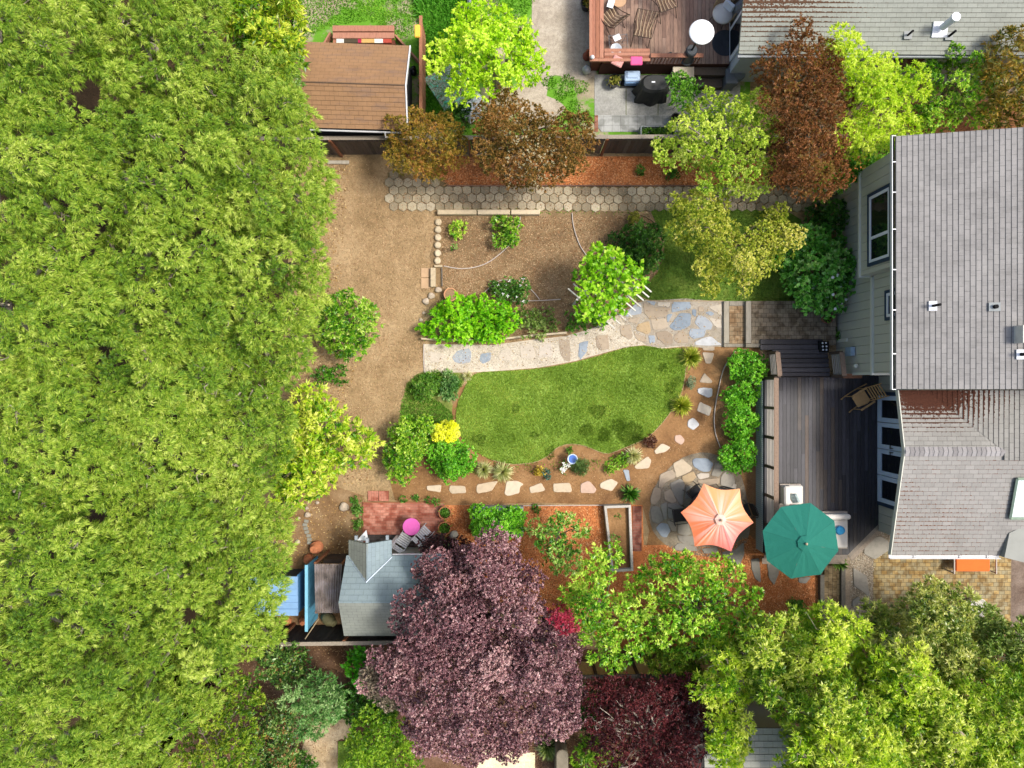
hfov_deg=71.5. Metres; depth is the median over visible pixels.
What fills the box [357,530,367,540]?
gable ornament
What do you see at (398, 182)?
hexagonal paver
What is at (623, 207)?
hexagonal paver
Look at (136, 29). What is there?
fern pine
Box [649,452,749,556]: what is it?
patio base
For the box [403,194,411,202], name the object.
hexagonal paver
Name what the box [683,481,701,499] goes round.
patio chair
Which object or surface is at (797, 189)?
hexagonal paver
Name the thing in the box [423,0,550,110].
lime tree
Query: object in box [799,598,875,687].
laurel tree
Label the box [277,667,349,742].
sage shrub
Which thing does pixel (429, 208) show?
hexagonal paver
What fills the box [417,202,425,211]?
hexagonal paver
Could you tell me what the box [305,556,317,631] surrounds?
blue fence
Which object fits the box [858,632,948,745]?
laurel tree
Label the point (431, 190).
hexagonal paver
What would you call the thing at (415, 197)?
hexagonal paver
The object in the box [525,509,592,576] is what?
young tree
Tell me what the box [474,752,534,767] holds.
pale patio
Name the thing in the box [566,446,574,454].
strappy plant
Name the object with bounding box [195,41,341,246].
fern pine
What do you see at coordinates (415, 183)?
hexagonal paver
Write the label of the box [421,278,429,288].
stone tile
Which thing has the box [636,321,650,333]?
flagstone
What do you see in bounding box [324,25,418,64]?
wooden bench
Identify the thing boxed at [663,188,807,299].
pale tree
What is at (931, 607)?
laurel tree
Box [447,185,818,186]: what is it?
timber edging
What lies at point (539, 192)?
hexagonal paver
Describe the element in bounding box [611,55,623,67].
folded cloth
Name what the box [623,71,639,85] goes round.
storage tote
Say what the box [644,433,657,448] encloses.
reddish plant
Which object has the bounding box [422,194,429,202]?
hexagonal paver
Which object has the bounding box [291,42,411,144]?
garden shed
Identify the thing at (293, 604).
blue shed
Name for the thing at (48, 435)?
fern pine
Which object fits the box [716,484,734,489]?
patio chair
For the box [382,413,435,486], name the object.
round bush
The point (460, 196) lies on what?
hexagonal paver
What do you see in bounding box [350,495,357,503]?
plant
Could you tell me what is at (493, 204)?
hexagonal paver
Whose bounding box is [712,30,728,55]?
door mat
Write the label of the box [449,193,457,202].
hexagonal paver
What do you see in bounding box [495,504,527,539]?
hedge
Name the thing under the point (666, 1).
woven chair
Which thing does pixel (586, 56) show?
clay ornament
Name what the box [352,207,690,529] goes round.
edge weeds
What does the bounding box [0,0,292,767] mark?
grove floor
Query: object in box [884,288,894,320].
window
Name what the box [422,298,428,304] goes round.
rock
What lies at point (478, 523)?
hedge
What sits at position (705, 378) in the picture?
stepping stone
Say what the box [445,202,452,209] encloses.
hexagonal paver
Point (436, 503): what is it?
plant
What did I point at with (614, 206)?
hexagonal paver
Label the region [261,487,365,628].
side yard soil
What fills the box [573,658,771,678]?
plank fence
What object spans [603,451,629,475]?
groundcover
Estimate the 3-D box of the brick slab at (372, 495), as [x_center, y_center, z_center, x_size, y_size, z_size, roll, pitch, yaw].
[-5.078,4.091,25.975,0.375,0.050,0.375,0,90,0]
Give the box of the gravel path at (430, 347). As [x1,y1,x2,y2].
[424,300,722,372]
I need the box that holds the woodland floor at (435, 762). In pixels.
[64,634,1023,767]
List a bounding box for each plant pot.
[437,518,451,534]
[438,503,451,518]
[444,288,456,300]
[581,0,588,11]
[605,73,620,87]
[670,113,680,123]
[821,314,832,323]
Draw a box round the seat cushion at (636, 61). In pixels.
[630,56,641,65]
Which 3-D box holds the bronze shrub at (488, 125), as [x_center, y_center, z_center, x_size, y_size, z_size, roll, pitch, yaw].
[0.666,-8.064,23.893,4.427,4.442,3.865,0,90,0]
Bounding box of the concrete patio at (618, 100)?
[595,75,739,114]
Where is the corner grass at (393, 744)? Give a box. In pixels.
[337,741,394,767]
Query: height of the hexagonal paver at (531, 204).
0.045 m
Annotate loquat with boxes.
[268,379,385,511]
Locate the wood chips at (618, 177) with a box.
[433,156,819,184]
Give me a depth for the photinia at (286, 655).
23.75 m
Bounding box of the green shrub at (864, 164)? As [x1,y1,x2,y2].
[807,141,894,203]
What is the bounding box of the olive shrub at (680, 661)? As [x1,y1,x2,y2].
[640,639,708,689]
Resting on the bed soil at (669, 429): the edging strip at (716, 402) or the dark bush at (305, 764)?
the edging strip at (716, 402)
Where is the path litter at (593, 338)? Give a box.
[426,302,722,369]
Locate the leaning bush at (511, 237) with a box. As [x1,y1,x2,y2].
[489,215,523,249]
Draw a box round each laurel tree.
[686,634,757,767]
[722,602,830,706]
[756,660,933,767]
[771,714,910,767]
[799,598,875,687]
[853,573,992,709]
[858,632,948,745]
[899,654,1023,767]
[961,600,1023,690]
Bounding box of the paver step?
[729,306,745,343]
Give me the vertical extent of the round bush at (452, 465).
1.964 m
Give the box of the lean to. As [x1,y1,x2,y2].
[314,550,345,612]
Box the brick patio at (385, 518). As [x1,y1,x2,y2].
[364,503,443,542]
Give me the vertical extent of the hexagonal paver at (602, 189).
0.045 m
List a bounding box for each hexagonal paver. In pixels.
[385,177,393,186]
[385,193,393,202]
[389,170,397,178]
[389,185,397,194]
[389,202,397,210]
[394,177,402,186]
[394,193,402,202]
[399,186,406,194]
[399,202,406,210]
[403,178,411,187]
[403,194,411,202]
[408,186,416,195]
[408,202,416,210]
[413,178,420,187]
[413,194,420,202]
[417,186,425,195]
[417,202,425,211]
[422,178,430,186]
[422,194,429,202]
[426,186,434,195]
[426,202,434,211]
[431,178,439,186]
[431,194,439,202]
[435,186,443,195]
[435,202,443,209]
[440,194,448,202]
[444,186,452,194]
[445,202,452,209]
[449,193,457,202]
[453,186,461,194]
[454,202,461,209]
[458,193,466,202]
[462,186,470,194]
[463,201,471,209]
[467,193,475,202]
[472,186,479,194]
[472,201,480,209]
[477,193,484,202]
[481,186,488,194]
[481,201,489,209]
[486,193,493,202]
[490,186,498,193]
[490,201,498,209]
[495,193,502,201]
[499,186,507,194]
[499,201,507,209]
[504,193,511,201]
[508,186,516,193]
[509,201,516,209]
[513,193,521,201]
[517,187,525,193]
[518,201,525,209]
[522,192,530,201]
[527,186,534,193]
[527,201,535,209]
[531,193,539,201]
[536,186,544,194]
[536,202,544,210]
[541,194,548,202]
[545,187,553,194]
[545,202,553,210]
[550,194,557,202]
[554,186,562,195]
[554,202,562,210]
[559,194,567,203]
[563,186,571,195]
[564,202,571,211]
[568,194,576,203]
[572,186,580,195]
[573,202,580,211]
[577,194,585,203]
[582,186,589,195]
[582,202,590,211]
[586,194,594,203]
[591,187,599,195]
[591,202,599,211]
[595,195,603,203]
[600,187,608,195]
[600,202,608,211]
[605,195,612,203]
[609,187,617,195]
[609,203,617,211]
[614,195,621,203]
[618,187,626,195]
[619,203,626,210]
[623,195,631,203]
[627,187,635,195]
[628,203,635,211]
[632,194,640,203]
[637,186,644,195]
[637,203,645,211]
[641,194,649,203]
[646,186,653,195]
[646,202,654,211]
[650,194,658,203]
[655,186,663,195]
[655,202,663,211]
[659,194,667,203]
[664,186,672,195]
[668,195,676,202]
[673,186,681,193]
[682,186,690,194]
[728,202,736,210]
[732,195,740,202]
[738,202,745,210]
[741,194,749,203]
[747,202,755,210]
[756,202,764,210]
[760,194,768,203]
[765,202,773,208]
[769,194,777,203]
[774,186,782,195]
[778,194,786,202]
[784,186,790,195]
[787,195,795,203]
[793,186,800,194]
[793,203,800,211]
[796,195,804,203]
[802,202,810,211]
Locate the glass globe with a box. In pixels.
[582,65,590,74]
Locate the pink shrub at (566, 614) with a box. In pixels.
[545,602,581,636]
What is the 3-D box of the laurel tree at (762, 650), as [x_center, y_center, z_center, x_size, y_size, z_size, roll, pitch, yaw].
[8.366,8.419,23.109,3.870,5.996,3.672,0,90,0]
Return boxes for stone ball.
[450,530,457,538]
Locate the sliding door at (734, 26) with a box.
[729,0,741,61]
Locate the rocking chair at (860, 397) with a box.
[841,383,888,412]
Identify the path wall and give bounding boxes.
[421,332,566,340]
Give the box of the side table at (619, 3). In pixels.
[614,0,625,6]
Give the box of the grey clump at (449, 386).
[437,368,459,401]
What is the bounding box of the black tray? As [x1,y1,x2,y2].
[620,80,639,87]
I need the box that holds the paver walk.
[823,564,839,619]
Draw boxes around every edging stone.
[434,257,440,263]
[435,219,441,225]
[435,226,440,232]
[435,234,441,240]
[435,242,440,248]
[435,249,440,256]
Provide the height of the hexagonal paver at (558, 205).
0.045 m
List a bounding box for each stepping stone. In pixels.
[427,485,440,491]
[449,485,465,493]
[476,481,496,493]
[505,481,522,495]
[529,483,544,492]
[553,483,571,491]
[580,481,595,492]
[600,479,616,490]
[623,470,629,480]
[634,457,650,468]
[654,444,669,453]
[675,435,683,444]
[687,418,698,429]
[697,388,711,397]
[697,402,711,415]
[700,373,711,382]
[702,347,714,350]
[702,352,713,363]
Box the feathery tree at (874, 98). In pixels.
[821,21,934,164]
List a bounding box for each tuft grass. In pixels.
[462,371,472,381]
[474,460,492,478]
[490,460,514,482]
[537,733,554,760]
[623,446,643,464]
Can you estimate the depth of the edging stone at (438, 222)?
25.87 m
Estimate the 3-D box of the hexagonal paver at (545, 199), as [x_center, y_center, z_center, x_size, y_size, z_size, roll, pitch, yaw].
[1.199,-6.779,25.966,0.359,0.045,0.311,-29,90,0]
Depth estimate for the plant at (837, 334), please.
25.69 m
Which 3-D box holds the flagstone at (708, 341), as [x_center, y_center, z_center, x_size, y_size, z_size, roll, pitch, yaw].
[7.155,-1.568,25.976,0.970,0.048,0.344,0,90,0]
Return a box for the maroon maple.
[580,670,711,767]
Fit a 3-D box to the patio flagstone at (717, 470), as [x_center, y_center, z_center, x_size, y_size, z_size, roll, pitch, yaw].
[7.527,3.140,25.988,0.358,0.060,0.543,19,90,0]
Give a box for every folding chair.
[392,530,412,552]
[411,523,434,546]
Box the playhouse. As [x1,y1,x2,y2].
[338,535,446,635]
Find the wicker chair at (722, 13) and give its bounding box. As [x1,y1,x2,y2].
[710,0,736,28]
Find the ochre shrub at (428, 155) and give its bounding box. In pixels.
[380,104,469,184]
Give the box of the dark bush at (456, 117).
[437,102,471,131]
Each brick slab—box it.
[368,491,377,500]
[379,491,388,500]
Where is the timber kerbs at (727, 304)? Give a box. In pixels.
[723,301,760,347]
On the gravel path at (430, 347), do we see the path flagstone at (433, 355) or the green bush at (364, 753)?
the path flagstone at (433, 355)
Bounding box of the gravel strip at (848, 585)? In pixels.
[845,532,889,619]
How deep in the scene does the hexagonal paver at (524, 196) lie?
25.94 m
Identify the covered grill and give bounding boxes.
[631,74,668,106]
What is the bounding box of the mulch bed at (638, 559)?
[444,505,817,649]
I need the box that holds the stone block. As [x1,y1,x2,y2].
[430,268,435,287]
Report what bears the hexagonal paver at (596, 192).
on the paver bedding at (405, 176)
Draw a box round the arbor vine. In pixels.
[571,241,649,325]
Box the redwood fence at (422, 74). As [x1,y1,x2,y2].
[418,15,425,135]
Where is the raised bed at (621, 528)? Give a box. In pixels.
[603,503,632,571]
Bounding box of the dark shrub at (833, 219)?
[803,198,849,234]
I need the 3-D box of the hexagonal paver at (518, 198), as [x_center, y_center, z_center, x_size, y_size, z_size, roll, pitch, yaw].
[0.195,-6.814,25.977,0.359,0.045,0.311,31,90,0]
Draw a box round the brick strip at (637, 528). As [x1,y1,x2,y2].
[633,506,641,550]
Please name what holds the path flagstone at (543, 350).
on the gravel path at (430, 347)
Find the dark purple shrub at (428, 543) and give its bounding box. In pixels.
[415,532,473,574]
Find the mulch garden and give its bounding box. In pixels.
[421,211,664,338]
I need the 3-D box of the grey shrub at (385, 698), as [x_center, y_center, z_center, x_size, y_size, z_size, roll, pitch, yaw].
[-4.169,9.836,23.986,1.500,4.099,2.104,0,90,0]
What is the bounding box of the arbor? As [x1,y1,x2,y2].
[568,250,651,328]
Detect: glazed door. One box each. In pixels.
[877,396,898,423]
[877,422,901,451]
[877,448,901,478]
[877,474,897,505]
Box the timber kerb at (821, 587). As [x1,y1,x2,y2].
[818,567,844,644]
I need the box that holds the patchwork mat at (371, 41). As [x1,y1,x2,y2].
[336,39,391,43]
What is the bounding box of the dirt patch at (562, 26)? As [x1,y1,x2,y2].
[517,0,595,128]
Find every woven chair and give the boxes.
[601,5,629,38]
[631,8,658,48]
[652,0,677,23]
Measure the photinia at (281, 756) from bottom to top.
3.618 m
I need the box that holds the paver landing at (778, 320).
[750,301,835,344]
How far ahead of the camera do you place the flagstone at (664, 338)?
25.95 m
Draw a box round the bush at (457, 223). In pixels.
[448,219,467,240]
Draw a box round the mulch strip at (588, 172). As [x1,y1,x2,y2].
[405,156,869,184]
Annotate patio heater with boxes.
[680,19,713,65]
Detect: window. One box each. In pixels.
[867,183,889,266]
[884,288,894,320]
[891,59,924,68]
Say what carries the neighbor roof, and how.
on the woodland floor at (435, 762)
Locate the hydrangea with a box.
[774,219,857,319]
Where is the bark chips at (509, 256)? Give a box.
[441,215,659,333]
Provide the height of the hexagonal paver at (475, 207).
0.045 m
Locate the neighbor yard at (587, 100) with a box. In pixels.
[280,0,749,151]
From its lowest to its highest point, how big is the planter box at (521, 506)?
0.400 m
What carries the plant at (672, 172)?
on the mulch strip at (588, 172)
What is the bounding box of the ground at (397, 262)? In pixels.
[261,82,1023,649]
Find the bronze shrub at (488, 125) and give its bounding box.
[470,84,600,192]
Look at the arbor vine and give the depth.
23.35 m
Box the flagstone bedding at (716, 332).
[621,298,722,347]
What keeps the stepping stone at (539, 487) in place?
on the bed soil at (669, 429)
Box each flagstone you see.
[429,351,445,362]
[453,349,470,363]
[480,353,490,362]
[499,348,511,359]
[520,344,535,357]
[538,344,551,357]
[559,340,570,360]
[578,341,587,356]
[579,343,587,359]
[596,337,601,349]
[597,335,608,349]
[620,325,631,339]
[626,303,641,316]
[628,317,639,322]
[634,333,645,341]
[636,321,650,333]
[643,303,668,318]
[648,335,654,343]
[650,487,660,504]
[651,318,667,329]
[651,506,663,523]
[656,331,672,344]
[656,523,669,536]
[657,302,669,306]
[658,470,675,488]
[661,502,666,518]
[664,489,675,502]
[667,503,682,518]
[668,520,676,530]
[670,313,690,329]
[670,479,684,504]
[672,302,690,311]
[673,330,687,342]
[673,459,691,476]
[674,543,696,550]
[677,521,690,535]
[677,535,693,544]
[682,472,695,484]
[685,486,692,498]
[689,329,705,338]
[692,458,712,471]
[695,315,712,329]
[695,336,720,345]
[697,473,708,478]
[697,478,718,485]
[702,547,717,553]
[709,304,721,315]
[709,318,721,327]
[711,462,722,476]
[720,472,734,486]
[722,543,743,564]
[751,558,760,581]
[767,564,778,583]
[798,576,810,582]
[852,597,859,606]
[853,568,869,595]
[864,536,888,558]
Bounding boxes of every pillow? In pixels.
[790,493,799,502]
[836,526,844,534]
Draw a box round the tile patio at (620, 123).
[598,115,699,131]
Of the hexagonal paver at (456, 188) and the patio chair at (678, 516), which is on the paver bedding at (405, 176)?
the hexagonal paver at (456, 188)
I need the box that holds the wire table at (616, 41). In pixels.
[608,34,627,48]
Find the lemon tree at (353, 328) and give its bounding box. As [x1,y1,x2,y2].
[312,286,383,361]
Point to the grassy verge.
(447, 404)
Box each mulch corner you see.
[908,99,1023,132]
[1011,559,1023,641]
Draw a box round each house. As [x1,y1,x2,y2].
[727,0,1023,81]
[836,127,1023,389]
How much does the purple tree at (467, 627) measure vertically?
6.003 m
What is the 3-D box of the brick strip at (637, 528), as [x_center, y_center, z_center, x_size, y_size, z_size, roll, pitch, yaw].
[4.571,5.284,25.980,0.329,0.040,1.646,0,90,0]
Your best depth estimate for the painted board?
25.75 m
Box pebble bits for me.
[850,532,889,610]
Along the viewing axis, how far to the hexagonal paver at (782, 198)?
25.95 m
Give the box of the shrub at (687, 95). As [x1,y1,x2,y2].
[664,69,703,112]
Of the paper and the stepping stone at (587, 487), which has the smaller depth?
the paper
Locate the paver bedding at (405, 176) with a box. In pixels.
[387,172,834,211]
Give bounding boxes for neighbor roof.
[688,696,793,767]
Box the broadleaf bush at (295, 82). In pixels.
[266,40,306,127]
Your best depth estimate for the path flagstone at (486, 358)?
25.96 m
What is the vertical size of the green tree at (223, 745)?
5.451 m
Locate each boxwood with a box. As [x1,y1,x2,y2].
[717,436,757,475]
[719,380,760,414]
[721,406,760,442]
[726,347,769,387]
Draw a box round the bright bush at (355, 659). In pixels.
[340,639,374,686]
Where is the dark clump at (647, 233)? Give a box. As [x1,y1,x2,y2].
[605,217,667,275]
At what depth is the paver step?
25.85 m
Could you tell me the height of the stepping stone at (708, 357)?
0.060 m
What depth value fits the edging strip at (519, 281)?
25.93 m
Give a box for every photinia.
[248,698,301,767]
[253,641,313,689]
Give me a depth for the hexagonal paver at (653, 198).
25.95 m
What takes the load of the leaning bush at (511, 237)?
on the mulch garden
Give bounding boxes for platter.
[610,43,621,48]
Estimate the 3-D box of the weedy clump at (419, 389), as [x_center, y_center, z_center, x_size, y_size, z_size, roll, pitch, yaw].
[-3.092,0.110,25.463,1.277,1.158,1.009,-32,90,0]
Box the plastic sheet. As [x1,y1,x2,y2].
[459,93,483,123]
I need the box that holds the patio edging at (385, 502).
[362,502,444,541]
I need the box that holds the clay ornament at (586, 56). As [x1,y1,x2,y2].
[583,49,589,60]
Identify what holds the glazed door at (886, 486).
in the house wing
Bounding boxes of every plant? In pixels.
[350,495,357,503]
[351,504,363,517]
[351,519,363,530]
[398,495,407,502]
[410,494,419,501]
[431,498,440,506]
[531,503,541,513]
[533,466,545,475]
[542,468,551,479]
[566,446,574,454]
[570,457,590,476]
[620,484,640,503]
[635,164,645,175]
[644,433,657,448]
[665,166,679,179]
[668,392,692,418]
[678,346,702,369]
[786,597,806,612]
[833,560,849,570]
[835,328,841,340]
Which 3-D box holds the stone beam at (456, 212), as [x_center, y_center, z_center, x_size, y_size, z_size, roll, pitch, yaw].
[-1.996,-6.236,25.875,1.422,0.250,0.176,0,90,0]
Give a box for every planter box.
[473,505,497,534]
[498,505,522,535]
[817,341,828,351]
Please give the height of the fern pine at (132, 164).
9.957 m
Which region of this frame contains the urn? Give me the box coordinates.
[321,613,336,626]
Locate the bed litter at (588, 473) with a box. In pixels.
[406,384,750,502]
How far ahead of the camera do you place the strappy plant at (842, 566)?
25.70 m
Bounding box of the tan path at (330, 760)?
[299,714,351,767]
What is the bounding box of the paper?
[613,34,620,40]
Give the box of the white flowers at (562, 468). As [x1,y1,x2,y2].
[559,460,571,474]
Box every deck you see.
[589,0,728,89]
[756,339,880,563]
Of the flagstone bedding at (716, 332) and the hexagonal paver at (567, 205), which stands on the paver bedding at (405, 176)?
the hexagonal paver at (567, 205)
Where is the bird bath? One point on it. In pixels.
(571, 458)
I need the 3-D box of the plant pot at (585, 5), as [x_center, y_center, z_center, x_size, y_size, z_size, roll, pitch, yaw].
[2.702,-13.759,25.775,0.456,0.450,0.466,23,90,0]
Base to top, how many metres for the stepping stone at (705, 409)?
0.060 m
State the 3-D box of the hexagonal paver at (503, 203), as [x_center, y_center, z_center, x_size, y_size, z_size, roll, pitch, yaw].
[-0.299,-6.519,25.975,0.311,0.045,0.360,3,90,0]
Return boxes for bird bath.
[567,454,577,463]
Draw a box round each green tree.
[167,669,265,767]
[965,22,1023,129]
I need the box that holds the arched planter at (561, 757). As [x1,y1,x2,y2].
[554,735,567,767]
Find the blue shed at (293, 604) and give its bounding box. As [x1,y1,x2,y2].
[248,568,304,615]
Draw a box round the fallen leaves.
[281,162,367,562]
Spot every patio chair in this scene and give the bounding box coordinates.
[668,505,687,526]
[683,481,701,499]
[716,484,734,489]
[743,500,758,518]
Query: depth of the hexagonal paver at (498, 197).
25.95 m
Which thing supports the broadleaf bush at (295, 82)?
on the neighbor yard at (587, 100)
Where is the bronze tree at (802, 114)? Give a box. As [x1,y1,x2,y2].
[749,12,856,206]
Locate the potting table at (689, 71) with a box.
[669,67,693,85]
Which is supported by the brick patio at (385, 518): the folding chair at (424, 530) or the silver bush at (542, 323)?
the folding chair at (424, 530)
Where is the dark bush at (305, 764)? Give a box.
[264,744,318,767]
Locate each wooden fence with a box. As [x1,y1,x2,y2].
[221,622,477,646]
[260,133,933,156]
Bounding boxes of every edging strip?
[444,217,520,268]
[485,280,539,299]
[494,350,685,464]
[512,299,560,301]
[523,505,602,505]
[572,213,585,254]
[598,211,663,241]
[714,351,735,447]
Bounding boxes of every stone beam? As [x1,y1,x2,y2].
[437,210,476,215]
[478,210,509,215]
[511,210,539,215]
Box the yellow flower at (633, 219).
[627,211,639,224]
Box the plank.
[327,160,348,163]
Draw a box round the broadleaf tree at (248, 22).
[212,0,311,80]
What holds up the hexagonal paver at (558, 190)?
on the paver bedding at (405, 176)
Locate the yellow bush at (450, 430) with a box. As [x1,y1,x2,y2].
[431,419,460,442]
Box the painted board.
[426,63,479,110]
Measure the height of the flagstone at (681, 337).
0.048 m
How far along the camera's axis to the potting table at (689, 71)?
25.28 m
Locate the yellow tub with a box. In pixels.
[414,25,419,37]
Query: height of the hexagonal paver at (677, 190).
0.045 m
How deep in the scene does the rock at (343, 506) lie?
25.84 m
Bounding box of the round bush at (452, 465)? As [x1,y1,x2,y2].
[424,438,477,485]
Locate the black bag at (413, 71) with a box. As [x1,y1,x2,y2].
[409,66,416,75]
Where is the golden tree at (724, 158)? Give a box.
[650,85,783,201]
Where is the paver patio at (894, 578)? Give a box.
[873,551,1010,644]
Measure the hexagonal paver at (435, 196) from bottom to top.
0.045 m
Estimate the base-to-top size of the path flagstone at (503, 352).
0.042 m
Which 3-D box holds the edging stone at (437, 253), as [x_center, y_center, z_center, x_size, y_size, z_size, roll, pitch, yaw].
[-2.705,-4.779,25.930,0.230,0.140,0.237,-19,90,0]
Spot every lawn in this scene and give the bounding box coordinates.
[338,741,394,767]
[456,346,684,463]
[629,208,814,300]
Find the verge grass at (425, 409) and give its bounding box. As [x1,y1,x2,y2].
[400,370,461,430]
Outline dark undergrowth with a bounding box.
[273,451,300,504]
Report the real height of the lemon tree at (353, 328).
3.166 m
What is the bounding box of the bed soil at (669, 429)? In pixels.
[391,346,760,544]
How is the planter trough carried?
on the tile patio at (620, 123)
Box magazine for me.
[607,0,614,8]
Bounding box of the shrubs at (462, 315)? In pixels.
[414,290,522,347]
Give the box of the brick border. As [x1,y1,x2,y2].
[595,115,597,131]
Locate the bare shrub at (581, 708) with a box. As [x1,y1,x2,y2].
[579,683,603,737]
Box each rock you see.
[339,502,348,510]
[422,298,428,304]
[428,292,434,298]
[435,287,441,292]
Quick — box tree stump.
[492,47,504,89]
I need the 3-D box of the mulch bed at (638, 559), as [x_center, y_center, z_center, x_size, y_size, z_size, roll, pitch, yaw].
[4.388,7.076,25.990,13.823,0.001,5.302,0,90,0]
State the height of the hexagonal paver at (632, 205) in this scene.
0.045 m
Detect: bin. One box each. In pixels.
[721,69,737,90]
[734,73,745,86]
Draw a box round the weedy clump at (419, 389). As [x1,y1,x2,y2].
[410,371,441,402]
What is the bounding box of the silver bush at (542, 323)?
[517,304,560,341]
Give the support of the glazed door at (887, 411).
in the house wing
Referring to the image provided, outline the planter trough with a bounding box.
[638,125,675,134]
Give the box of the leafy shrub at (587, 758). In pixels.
[570,733,620,767]
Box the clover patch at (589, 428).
[472,364,676,459]
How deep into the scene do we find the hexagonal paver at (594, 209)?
25.95 m
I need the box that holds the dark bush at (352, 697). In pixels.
[339,680,400,732]
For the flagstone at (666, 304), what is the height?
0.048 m
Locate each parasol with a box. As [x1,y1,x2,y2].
[681,483,753,550]
[763,503,838,578]
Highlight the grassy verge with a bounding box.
[398,372,463,435]
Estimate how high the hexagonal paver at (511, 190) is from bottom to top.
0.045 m
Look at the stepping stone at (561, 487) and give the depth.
25.97 m
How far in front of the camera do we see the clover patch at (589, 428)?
25.94 m
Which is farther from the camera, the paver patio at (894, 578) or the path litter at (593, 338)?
the paver patio at (894, 578)
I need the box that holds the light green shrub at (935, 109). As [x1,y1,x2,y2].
[910,40,1002,134]
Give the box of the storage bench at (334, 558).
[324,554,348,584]
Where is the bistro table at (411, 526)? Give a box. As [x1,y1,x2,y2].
[403,518,419,534]
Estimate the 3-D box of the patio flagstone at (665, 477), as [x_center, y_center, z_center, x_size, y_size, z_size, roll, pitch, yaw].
[5.595,3.436,25.988,0.802,0.060,0.426,-39,90,0]
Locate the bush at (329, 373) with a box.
[310,364,348,386]
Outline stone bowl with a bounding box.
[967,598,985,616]
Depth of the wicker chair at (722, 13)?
24.75 m
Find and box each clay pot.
[285,616,291,625]
[299,616,304,625]
[303,553,313,563]
[310,540,323,553]
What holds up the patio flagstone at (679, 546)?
on the patio base at (671, 539)
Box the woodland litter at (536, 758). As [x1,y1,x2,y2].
[200,645,687,767]
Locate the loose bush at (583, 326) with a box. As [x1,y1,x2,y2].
[564,311,604,335]
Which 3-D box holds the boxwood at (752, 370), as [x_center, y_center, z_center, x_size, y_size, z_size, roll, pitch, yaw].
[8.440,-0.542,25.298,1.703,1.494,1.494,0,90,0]
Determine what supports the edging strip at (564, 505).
on the mulch bed at (638, 559)
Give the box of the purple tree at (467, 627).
[353,520,589,767]
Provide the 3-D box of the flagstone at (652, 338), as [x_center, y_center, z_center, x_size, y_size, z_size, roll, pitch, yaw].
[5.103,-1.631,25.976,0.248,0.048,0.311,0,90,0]
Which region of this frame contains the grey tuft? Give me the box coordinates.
[686,376,695,389]
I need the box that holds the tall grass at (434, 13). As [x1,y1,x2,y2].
[412,0,477,121]
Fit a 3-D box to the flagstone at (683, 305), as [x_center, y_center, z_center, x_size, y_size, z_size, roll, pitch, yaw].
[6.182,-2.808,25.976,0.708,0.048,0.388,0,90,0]
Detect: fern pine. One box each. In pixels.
[0,0,116,125]
[0,89,123,259]
[0,221,137,391]
[0,355,132,520]
[0,483,127,657]
[0,632,129,767]
[70,0,235,137]
[86,95,240,255]
[89,476,224,638]
[90,335,229,504]
[91,215,241,376]
[96,604,243,767]
[182,338,299,503]
[187,469,299,662]
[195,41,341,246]
[198,207,334,380]
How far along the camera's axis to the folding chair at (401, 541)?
25.50 m
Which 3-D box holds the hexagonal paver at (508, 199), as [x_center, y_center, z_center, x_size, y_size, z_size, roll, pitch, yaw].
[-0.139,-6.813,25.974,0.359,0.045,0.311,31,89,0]
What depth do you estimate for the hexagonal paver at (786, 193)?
25.95 m
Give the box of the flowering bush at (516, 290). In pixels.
[488,276,531,306]
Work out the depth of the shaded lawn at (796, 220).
25.98 m
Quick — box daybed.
[943,559,996,573]
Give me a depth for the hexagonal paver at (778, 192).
25.95 m
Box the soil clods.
[284,163,435,484]
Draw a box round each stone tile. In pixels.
[421,268,429,277]
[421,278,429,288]
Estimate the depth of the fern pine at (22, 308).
16.42 m
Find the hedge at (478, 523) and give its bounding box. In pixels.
[467,502,502,540]
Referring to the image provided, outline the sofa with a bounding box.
[822,511,850,547]
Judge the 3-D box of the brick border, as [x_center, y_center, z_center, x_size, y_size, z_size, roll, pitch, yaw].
[3.081,-9.517,26.013,0.128,0.074,0.603,0,90,0]
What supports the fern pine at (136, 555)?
on the grove floor at (89, 97)
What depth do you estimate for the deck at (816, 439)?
25.30 m
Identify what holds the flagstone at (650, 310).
on the flagstone bedding at (716, 332)
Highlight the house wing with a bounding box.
[870,375,1023,561]
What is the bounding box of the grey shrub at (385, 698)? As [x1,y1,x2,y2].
[358,661,402,713]
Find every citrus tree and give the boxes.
[556,540,647,675]
[623,547,764,660]
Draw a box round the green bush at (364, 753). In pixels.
[340,703,425,767]
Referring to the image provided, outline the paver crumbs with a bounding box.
[390,174,820,210]

